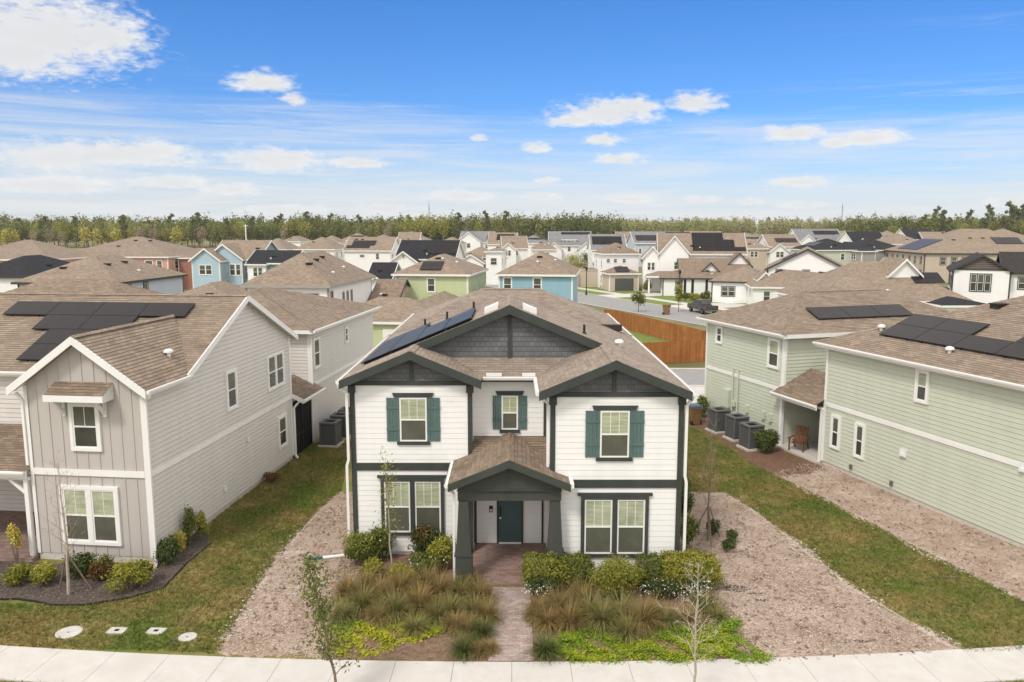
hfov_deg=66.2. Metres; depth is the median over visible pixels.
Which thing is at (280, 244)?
house
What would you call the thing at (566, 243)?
house
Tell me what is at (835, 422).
window
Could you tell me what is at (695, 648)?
street tree
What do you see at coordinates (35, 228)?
broadleaf tree
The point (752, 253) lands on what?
window
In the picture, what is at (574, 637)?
ground cover
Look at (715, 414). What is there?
air conditioner
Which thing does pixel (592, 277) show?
garage
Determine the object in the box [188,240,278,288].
house
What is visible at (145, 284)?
window
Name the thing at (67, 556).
bare tree
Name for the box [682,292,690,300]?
garden shrub
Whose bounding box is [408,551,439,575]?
shrub
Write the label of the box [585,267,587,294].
street lamp
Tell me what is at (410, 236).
house
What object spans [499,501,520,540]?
door
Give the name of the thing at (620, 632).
ornamental grass
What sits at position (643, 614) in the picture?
ornamental grass
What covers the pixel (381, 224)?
broadleaf tree
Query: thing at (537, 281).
window
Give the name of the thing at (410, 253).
house
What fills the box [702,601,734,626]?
ornamental grass
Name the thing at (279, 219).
pine tree
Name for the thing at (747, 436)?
air conditioner
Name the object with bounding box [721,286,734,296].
window
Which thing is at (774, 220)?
woods
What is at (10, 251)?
house
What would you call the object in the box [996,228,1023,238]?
house
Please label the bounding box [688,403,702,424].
wheelie bin
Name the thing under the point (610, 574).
feathery shrub
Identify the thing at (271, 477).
weed clump
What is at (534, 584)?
flowering shrub
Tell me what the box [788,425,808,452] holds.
garden chair
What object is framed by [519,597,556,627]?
ornamental grass
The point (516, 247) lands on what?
house
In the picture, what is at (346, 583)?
ornamental grass
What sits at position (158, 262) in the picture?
window
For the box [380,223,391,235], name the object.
bare tree
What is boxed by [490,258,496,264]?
window
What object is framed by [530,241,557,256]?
house
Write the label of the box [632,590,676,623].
ornamental grass
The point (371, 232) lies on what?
broadleaf tree
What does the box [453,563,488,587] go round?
ornamental grass
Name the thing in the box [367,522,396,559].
shrub
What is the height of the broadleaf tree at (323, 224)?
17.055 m
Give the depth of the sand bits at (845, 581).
24.65 m
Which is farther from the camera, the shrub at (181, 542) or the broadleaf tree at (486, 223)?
the broadleaf tree at (486, 223)
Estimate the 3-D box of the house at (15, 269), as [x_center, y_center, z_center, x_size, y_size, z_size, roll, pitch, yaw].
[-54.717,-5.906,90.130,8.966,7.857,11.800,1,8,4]
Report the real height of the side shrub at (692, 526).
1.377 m
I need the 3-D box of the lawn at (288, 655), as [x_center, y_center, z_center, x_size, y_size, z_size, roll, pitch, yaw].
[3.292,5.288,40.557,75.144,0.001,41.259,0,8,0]
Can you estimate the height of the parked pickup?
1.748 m
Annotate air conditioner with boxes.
[317,418,343,447]
[330,412,350,439]
[338,407,349,411]
[705,406,730,433]
[722,413,749,441]
[736,421,764,451]
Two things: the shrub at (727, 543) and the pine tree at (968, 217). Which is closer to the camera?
the shrub at (727, 543)
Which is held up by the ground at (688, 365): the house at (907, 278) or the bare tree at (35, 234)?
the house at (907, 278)
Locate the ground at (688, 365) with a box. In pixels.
[0,229,947,679]
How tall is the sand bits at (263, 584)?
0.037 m
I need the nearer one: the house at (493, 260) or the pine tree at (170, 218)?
the house at (493, 260)
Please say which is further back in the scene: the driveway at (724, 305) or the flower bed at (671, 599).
the driveway at (724, 305)
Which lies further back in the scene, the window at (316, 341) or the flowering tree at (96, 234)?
the flowering tree at (96, 234)
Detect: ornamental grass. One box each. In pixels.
[321,563,371,605]
[325,593,362,627]
[337,574,385,620]
[347,564,384,594]
[359,599,393,627]
[360,568,396,606]
[368,580,420,629]
[372,563,423,601]
[394,574,446,620]
[396,610,432,638]
[407,560,446,593]
[412,562,460,602]
[412,594,453,627]
[433,588,470,618]
[436,608,472,636]
[443,626,485,662]
[445,568,477,601]
[447,609,483,641]
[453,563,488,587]
[454,570,503,608]
[455,589,494,622]
[462,611,500,641]
[465,640,489,660]
[468,593,507,627]
[477,633,502,658]
[517,587,559,620]
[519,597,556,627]
[523,626,571,666]
[526,600,564,636]
[536,578,582,622]
[542,592,595,635]
[554,572,607,610]
[567,585,612,629]
[576,591,629,638]
[595,584,647,629]
[605,608,651,649]
[607,589,669,640]
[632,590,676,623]
[645,597,685,632]
[669,600,707,628]
[685,585,728,615]
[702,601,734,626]
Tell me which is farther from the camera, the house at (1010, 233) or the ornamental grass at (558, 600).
the house at (1010, 233)
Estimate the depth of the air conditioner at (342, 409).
42.51 m
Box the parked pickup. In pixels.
[687,299,717,313]
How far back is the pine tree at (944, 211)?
409.22 m
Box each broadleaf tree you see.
[21,219,32,240]
[29,223,38,239]
[50,222,61,245]
[56,217,74,247]
[56,221,71,246]
[85,223,96,245]
[91,218,105,243]
[105,222,119,239]
[127,225,138,237]
[159,227,170,241]
[163,220,178,242]
[180,218,190,246]
[186,223,194,247]
[205,218,215,247]
[215,221,225,239]
[232,219,247,239]
[257,219,270,239]
[279,217,295,237]
[293,212,309,225]
[295,219,312,238]
[312,215,322,232]
[320,216,332,233]
[327,214,343,237]
[366,224,374,236]
[371,216,384,235]
[387,220,397,236]
[402,214,414,231]
[409,216,425,235]
[422,214,438,238]
[435,213,452,239]
[446,214,461,236]
[465,221,473,230]
[473,219,483,230]
[476,215,494,229]
[488,212,505,231]
[821,220,832,228]
[888,224,896,231]
[920,214,939,231]
[927,213,941,231]
[950,218,961,229]
[955,220,968,229]
[968,220,982,228]
[988,211,1001,229]
[990,214,1011,230]
[1012,218,1023,234]
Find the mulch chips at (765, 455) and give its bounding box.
[684,412,819,474]
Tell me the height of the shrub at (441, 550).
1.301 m
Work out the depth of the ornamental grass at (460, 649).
20.42 m
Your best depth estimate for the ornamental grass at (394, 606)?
22.40 m
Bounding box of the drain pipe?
[309,554,344,559]
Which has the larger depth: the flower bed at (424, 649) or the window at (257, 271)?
the window at (257, 271)
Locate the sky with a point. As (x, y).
(655, 109)
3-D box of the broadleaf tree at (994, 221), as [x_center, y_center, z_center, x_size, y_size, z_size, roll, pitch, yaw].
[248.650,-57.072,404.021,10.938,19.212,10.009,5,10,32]
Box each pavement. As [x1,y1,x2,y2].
[0,645,1023,681]
[578,287,727,309]
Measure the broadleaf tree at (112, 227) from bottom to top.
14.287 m
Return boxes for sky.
[0,0,1023,227]
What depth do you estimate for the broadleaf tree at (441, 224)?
401.48 m
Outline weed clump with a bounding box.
[263,472,282,482]
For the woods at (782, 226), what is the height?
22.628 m
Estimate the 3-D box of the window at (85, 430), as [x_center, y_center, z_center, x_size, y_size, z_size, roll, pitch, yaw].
[-13.874,2.780,25.518,1.060,1.640,0.082,1,8,6]
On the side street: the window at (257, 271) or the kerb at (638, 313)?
the kerb at (638, 313)
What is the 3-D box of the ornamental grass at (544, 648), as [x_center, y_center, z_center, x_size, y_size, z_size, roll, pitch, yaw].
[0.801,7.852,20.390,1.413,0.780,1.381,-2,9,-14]
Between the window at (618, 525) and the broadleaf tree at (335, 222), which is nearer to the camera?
the window at (618, 525)
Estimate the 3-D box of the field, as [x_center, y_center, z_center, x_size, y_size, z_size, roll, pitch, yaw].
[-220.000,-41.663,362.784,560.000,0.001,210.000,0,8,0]
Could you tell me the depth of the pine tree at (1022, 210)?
409.00 m
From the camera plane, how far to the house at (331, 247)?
186.19 m
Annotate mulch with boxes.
[217,492,353,659]
[680,492,959,657]
[684,413,821,475]
[775,463,1023,600]
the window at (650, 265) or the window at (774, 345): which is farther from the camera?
the window at (650, 265)
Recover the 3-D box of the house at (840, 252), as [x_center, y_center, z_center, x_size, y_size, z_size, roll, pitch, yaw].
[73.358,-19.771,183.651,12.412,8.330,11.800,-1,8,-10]
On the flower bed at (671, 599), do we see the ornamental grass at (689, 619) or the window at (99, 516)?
the ornamental grass at (689, 619)
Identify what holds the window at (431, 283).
in the house at (438, 279)
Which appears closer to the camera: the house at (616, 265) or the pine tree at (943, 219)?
the house at (616, 265)
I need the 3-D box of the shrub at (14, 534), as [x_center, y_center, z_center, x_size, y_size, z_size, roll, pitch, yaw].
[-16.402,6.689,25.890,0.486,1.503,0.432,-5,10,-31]
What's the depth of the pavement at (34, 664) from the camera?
19.79 m
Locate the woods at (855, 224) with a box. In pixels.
[829,211,1023,232]
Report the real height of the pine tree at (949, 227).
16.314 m
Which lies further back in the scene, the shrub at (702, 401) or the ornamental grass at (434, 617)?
the shrub at (702, 401)
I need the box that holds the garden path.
[488,587,533,660]
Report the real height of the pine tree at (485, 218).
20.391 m
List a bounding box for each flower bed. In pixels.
[0,529,208,603]
[320,531,492,661]
[530,546,762,661]
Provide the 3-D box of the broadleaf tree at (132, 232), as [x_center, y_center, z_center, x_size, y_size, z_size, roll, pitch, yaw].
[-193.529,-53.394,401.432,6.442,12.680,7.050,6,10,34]
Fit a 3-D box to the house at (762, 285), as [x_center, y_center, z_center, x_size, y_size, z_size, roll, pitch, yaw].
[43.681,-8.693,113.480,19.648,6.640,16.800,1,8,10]
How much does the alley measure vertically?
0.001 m
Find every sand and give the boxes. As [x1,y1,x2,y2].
[219,515,315,640]
[271,547,312,558]
[785,479,1011,593]
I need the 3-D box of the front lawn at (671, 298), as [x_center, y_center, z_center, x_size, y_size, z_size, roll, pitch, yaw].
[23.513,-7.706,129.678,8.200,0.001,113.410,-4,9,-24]
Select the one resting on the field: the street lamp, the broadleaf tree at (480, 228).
the broadleaf tree at (480, 228)
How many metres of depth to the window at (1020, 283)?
94.03 m
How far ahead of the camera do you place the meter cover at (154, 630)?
21.69 m
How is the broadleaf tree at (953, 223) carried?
on the ground at (688, 365)
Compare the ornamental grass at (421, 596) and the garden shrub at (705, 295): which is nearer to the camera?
the ornamental grass at (421, 596)
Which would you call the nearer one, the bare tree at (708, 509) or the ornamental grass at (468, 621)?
the ornamental grass at (468, 621)
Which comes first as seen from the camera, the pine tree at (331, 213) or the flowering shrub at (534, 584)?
the flowering shrub at (534, 584)
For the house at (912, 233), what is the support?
on the ground at (688, 365)
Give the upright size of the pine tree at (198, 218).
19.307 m
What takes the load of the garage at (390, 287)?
on the ground at (688, 365)
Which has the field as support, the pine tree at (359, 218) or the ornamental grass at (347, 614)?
the pine tree at (359, 218)
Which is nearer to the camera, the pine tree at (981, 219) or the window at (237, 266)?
the window at (237, 266)
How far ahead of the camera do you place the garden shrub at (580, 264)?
182.94 m
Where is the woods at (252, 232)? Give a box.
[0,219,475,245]
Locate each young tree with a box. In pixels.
[374,447,408,571]
[630,291,646,311]
[674,284,683,311]
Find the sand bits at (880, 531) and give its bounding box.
[789,480,1019,595]
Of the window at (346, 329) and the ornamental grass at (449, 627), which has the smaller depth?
the ornamental grass at (449, 627)
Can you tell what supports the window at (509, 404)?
in the white house at (508, 428)
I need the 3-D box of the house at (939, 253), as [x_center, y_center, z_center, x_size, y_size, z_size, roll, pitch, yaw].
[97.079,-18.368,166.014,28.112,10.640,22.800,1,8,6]
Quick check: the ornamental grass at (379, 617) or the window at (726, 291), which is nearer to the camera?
the ornamental grass at (379, 617)
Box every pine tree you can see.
[40,215,50,242]
[71,216,78,246]
[119,214,127,238]
[167,213,176,226]
[188,217,200,247]
[192,211,204,247]
[221,217,231,239]
[249,216,255,239]
[275,213,285,228]
[299,211,312,231]
[327,212,334,226]
[354,214,362,229]
[454,212,465,230]
[480,210,490,230]
[500,210,513,231]
[900,217,909,228]
[913,222,920,228]
[919,214,927,228]
[931,205,941,231]
[938,216,946,231]
[939,209,947,229]
[943,217,954,231]
[962,209,975,228]
[978,218,986,228]
[980,204,996,229]
[996,201,1018,230]
[1007,207,1022,231]
[1009,205,1021,228]
[1016,204,1023,217]
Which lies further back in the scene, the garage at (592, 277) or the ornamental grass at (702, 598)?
the garage at (592, 277)
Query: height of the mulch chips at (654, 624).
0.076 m
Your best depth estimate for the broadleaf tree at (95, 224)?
413.64 m
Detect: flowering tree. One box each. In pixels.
[0,228,11,244]
[10,229,19,242]
[78,224,91,247]
[91,226,102,244]
[108,227,123,240]
[170,225,182,243]
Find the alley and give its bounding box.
[671,369,704,384]
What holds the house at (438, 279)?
on the ground at (688, 365)
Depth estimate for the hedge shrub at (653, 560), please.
24.04 m
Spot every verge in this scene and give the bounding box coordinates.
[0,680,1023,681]
[578,289,722,312]
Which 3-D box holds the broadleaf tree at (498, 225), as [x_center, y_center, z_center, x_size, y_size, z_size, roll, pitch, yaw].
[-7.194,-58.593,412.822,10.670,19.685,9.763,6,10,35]
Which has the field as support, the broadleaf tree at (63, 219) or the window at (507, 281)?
the broadleaf tree at (63, 219)
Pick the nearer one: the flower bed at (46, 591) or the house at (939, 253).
the flower bed at (46, 591)
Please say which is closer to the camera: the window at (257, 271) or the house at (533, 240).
the window at (257, 271)
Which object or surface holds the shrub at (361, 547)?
on the flower bed at (424, 649)
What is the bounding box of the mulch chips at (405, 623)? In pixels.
[313,536,505,661]
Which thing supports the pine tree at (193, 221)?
on the field
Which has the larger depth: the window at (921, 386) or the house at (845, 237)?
the house at (845, 237)
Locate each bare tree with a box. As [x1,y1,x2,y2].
[28,230,39,240]
[40,451,92,594]
[42,229,54,243]
[57,230,65,244]
[133,227,144,236]
[147,226,157,238]
[195,224,209,247]
[278,226,288,239]
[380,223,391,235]
[697,418,731,546]
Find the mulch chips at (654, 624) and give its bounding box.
[522,548,769,664]
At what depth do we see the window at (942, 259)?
156.33 m
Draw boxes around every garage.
[368,279,410,300]
[578,267,597,286]
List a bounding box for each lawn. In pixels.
[0,405,1023,661]
[580,287,747,308]
[628,330,670,342]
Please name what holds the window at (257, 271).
in the house at (258, 262)
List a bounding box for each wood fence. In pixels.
[604,309,705,340]
[642,340,705,363]
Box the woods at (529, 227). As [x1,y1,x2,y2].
[510,210,623,240]
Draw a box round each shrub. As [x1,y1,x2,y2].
[0,559,32,585]
[5,522,21,563]
[27,560,58,586]
[62,550,96,579]
[86,552,118,580]
[100,558,153,592]
[132,555,156,583]
[153,534,180,565]
[173,529,187,551]
[182,504,195,544]
[192,510,207,538]
[336,530,381,565]
[359,556,383,578]
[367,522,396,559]
[386,561,415,580]
[408,523,443,556]
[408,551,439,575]
[425,533,456,569]
[519,551,572,594]
[521,575,564,596]
[558,551,594,589]
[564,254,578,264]
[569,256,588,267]
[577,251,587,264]
[586,552,648,600]
[634,551,665,591]
[639,577,684,599]
[642,280,651,290]
[655,548,724,593]
[676,577,715,601]
[680,512,700,544]
[681,481,695,517]
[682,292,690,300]
[682,470,693,491]
[689,293,699,300]
[696,394,709,416]
[699,290,710,298]
[704,518,720,534]
[720,537,736,552]
[725,528,738,541]
[753,429,780,452]
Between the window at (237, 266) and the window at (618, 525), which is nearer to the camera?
the window at (618, 525)
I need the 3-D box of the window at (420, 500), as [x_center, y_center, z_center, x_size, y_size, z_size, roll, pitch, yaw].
[-3.350,5.594,26.492,2.120,2.010,0.082,0,8,0]
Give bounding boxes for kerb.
[489,286,706,325]
[579,292,709,312]
[670,368,704,368]
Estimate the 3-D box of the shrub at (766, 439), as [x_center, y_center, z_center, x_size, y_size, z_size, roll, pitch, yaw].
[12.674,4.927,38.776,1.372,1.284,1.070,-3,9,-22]
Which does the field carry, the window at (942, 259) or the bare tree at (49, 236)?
the bare tree at (49, 236)
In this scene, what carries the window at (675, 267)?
in the house at (660, 259)
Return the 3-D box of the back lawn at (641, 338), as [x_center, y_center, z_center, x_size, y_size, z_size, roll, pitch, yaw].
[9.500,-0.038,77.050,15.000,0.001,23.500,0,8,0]
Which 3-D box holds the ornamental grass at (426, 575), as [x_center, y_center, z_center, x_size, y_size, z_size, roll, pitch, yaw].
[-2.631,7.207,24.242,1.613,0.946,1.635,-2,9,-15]
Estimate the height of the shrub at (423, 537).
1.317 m
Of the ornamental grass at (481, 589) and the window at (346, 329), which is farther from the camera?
the window at (346, 329)
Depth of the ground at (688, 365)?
106.24 m
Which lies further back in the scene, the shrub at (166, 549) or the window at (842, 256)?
the window at (842, 256)
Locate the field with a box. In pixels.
[0,245,217,249]
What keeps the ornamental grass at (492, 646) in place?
on the flower bed at (424, 649)
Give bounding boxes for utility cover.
[55,626,82,638]
[178,632,196,641]
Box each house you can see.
[0,240,89,262]
[0,255,70,291]
[0,286,381,567]
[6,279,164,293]
[11,254,187,293]
[80,237,200,288]
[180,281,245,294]
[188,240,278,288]
[240,251,375,302]
[244,250,303,280]
[272,238,297,249]
[285,236,312,246]
[293,237,344,260]
[327,236,346,245]
[335,288,696,587]
[342,233,366,240]
[342,237,399,271]
[364,254,488,347]
[368,262,401,290]
[389,240,465,268]
[398,232,422,240]
[445,237,467,252]
[459,231,494,252]
[464,247,507,284]
[487,232,517,249]
[495,251,580,301]
[499,236,528,267]
[527,235,550,257]
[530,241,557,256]
[548,231,590,263]
[586,234,626,267]
[592,243,641,290]
[615,232,628,244]
[626,231,689,266]
[640,233,747,292]
[659,252,752,296]
[684,231,720,232]
[696,288,1023,548]
[709,246,841,302]
[744,260,842,303]
[745,232,758,241]
[745,238,769,270]
[757,234,800,264]
[774,257,986,310]
[788,229,841,244]
[788,239,855,264]
[837,231,883,243]
[847,238,895,261]
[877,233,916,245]
[881,231,893,236]
[884,229,1023,282]
[895,229,945,239]
[918,232,941,238]
[942,252,1023,302]
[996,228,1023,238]
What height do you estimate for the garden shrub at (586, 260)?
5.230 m
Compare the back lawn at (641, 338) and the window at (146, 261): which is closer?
the back lawn at (641, 338)
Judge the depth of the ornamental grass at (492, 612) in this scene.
22.22 m
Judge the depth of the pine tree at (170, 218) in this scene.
419.03 m
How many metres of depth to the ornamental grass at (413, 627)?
21.58 m
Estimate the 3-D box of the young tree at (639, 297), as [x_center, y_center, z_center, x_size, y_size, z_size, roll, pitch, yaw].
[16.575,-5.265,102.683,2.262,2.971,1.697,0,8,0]
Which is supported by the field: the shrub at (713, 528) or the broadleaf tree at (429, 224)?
the broadleaf tree at (429, 224)
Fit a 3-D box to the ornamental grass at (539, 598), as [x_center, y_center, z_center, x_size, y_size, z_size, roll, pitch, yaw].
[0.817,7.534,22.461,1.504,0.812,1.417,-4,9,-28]
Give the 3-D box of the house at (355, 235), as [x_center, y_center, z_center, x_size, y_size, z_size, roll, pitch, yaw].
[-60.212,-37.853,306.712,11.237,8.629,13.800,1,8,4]
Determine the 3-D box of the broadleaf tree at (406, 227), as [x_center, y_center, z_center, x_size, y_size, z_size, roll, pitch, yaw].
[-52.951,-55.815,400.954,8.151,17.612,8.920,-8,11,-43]
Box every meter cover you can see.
[105,627,127,633]
[145,627,166,634]
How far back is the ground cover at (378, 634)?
21.25 m
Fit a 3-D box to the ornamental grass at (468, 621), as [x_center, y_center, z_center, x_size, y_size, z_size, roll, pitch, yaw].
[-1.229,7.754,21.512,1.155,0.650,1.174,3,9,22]
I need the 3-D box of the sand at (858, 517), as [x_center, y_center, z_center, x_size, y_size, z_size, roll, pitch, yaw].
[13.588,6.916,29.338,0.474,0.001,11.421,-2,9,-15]
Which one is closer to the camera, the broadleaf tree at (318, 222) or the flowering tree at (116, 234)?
the flowering tree at (116, 234)
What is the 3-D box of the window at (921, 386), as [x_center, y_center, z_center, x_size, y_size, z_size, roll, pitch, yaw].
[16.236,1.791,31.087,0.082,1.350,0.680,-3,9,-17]
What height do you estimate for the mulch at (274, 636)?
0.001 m
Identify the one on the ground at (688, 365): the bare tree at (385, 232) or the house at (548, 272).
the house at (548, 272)
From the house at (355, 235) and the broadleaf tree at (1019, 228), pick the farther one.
the broadleaf tree at (1019, 228)
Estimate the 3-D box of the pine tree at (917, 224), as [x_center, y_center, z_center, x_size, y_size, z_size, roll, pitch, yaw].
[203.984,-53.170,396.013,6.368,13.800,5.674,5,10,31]
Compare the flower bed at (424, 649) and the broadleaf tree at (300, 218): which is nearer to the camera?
the flower bed at (424, 649)
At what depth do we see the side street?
108.56 m
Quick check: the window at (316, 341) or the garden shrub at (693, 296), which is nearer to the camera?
the window at (316, 341)
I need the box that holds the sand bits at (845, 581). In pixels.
[726,497,974,645]
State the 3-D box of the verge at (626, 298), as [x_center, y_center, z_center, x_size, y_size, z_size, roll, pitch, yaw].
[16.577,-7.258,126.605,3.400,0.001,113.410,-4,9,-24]
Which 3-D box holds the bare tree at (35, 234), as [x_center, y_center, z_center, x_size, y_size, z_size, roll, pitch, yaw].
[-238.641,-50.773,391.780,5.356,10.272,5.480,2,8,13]
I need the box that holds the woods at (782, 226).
[488,213,992,235]
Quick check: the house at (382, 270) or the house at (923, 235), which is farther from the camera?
the house at (923, 235)
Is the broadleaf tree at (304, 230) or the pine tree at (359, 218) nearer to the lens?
the broadleaf tree at (304, 230)
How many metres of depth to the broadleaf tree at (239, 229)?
401.51 m
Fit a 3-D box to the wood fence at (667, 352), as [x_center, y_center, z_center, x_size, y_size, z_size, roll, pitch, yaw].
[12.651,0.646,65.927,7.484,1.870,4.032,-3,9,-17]
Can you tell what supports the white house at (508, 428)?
on the lawn at (288, 655)
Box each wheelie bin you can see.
[662,304,670,314]
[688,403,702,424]
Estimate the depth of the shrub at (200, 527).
27.98 m
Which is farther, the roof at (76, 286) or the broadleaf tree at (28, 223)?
the broadleaf tree at (28, 223)
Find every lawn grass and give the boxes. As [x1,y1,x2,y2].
[682,424,1023,651]
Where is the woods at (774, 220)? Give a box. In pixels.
[7,215,971,232]
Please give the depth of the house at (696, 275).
127.04 m
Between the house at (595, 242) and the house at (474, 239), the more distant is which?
the house at (474, 239)
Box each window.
[58,485,122,545]
[67,402,102,451]
[143,281,148,288]
[144,260,152,264]
[156,260,162,266]
[174,260,177,268]
[199,264,212,274]
[224,367,238,411]
[229,264,235,275]
[235,264,240,275]
[252,267,262,276]
[266,349,284,391]
[277,413,287,448]
[312,336,320,369]
[344,326,348,343]
[350,289,352,300]
[375,253,379,259]
[380,478,444,535]
[399,398,426,440]
[427,278,435,292]
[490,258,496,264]
[502,396,517,429]
[503,277,511,287]
[533,277,541,288]
[580,496,648,556]
[600,411,629,457]
[647,262,654,270]
[673,262,677,269]
[715,325,722,343]
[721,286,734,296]
[750,251,757,256]
[763,290,770,300]
[766,337,780,369]
[776,251,783,257]
[829,414,841,450]
[840,253,844,259]
[852,422,865,459]
[913,368,930,404]
[939,257,945,264]
[951,257,957,263]
[969,273,991,291]
[1017,277,1023,289]
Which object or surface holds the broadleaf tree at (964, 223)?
on the ground at (688, 365)
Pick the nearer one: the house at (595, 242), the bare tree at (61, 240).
the house at (595, 242)
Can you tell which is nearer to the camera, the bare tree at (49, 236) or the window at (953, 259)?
the window at (953, 259)
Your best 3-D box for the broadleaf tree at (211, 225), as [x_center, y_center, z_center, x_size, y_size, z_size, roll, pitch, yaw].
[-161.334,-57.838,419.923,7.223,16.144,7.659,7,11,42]
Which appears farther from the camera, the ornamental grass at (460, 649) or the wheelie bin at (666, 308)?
the wheelie bin at (666, 308)
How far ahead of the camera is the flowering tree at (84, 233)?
396.99 m
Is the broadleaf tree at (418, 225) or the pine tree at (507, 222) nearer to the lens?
the broadleaf tree at (418, 225)
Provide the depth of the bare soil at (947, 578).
24.97 m
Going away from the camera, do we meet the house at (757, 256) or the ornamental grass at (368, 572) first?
the ornamental grass at (368, 572)
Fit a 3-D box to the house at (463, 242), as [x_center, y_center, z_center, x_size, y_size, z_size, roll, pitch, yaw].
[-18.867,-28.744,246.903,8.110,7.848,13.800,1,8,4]
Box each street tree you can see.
[288,552,359,681]
[657,562,723,681]
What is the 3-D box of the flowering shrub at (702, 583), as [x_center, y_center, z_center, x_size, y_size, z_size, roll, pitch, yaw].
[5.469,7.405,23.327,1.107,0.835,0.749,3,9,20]
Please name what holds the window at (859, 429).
in the sage house at (917, 402)
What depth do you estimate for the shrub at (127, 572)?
23.95 m
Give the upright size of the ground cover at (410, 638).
0.191 m
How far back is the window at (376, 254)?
174.74 m
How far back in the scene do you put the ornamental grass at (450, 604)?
22.54 m
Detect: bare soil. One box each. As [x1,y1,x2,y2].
[725,585,750,591]
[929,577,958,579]
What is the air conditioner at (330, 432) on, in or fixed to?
on the lawn at (288, 655)
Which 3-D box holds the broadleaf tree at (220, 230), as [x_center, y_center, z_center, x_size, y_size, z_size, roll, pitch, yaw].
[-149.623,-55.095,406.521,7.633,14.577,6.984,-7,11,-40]
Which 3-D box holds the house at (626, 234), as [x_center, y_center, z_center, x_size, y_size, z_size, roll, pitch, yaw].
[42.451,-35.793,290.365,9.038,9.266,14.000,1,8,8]
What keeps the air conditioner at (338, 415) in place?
on the lawn at (288, 655)
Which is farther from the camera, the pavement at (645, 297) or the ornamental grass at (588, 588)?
the pavement at (645, 297)
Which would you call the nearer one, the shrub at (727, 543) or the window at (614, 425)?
the window at (614, 425)
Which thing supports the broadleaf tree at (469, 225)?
on the field
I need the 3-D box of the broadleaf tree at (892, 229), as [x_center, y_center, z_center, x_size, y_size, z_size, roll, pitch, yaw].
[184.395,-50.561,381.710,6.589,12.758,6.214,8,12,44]
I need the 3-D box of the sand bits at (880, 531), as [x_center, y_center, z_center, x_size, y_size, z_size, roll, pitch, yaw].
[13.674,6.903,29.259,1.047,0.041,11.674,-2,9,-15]
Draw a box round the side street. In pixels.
[485,283,711,324]
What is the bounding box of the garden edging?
[0,543,211,605]
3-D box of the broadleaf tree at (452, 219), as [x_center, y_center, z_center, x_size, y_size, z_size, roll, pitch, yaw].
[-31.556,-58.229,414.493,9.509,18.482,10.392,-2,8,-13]
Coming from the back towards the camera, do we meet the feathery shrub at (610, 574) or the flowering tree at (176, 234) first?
the flowering tree at (176, 234)
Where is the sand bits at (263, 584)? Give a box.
[215,515,320,639]
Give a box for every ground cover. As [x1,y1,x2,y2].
[326,618,405,658]
[328,615,365,634]
[399,616,448,644]
[411,610,448,633]
[540,618,774,665]
[715,615,742,630]
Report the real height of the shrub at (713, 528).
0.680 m
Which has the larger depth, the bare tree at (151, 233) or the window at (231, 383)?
the bare tree at (151, 233)
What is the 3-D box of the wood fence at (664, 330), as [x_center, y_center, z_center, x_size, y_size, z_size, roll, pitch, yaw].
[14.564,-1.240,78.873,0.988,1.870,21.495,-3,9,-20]
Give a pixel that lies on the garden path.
(513, 636)
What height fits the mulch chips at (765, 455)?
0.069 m
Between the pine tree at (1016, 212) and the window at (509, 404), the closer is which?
the window at (509, 404)
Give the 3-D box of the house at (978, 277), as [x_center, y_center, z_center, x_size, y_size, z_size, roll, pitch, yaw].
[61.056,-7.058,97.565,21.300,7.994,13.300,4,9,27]
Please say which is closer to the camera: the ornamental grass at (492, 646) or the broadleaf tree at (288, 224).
the ornamental grass at (492, 646)
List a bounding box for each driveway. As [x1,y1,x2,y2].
[601,293,661,297]
[671,303,745,308]
[686,386,703,402]
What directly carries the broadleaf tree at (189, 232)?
on the field
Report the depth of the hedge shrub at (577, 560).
24.00 m
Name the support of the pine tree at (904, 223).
on the ground at (688, 365)
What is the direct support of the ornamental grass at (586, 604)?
on the flower bed at (671, 599)
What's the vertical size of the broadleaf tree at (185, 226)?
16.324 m
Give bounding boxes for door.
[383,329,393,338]
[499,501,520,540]
[615,278,633,290]

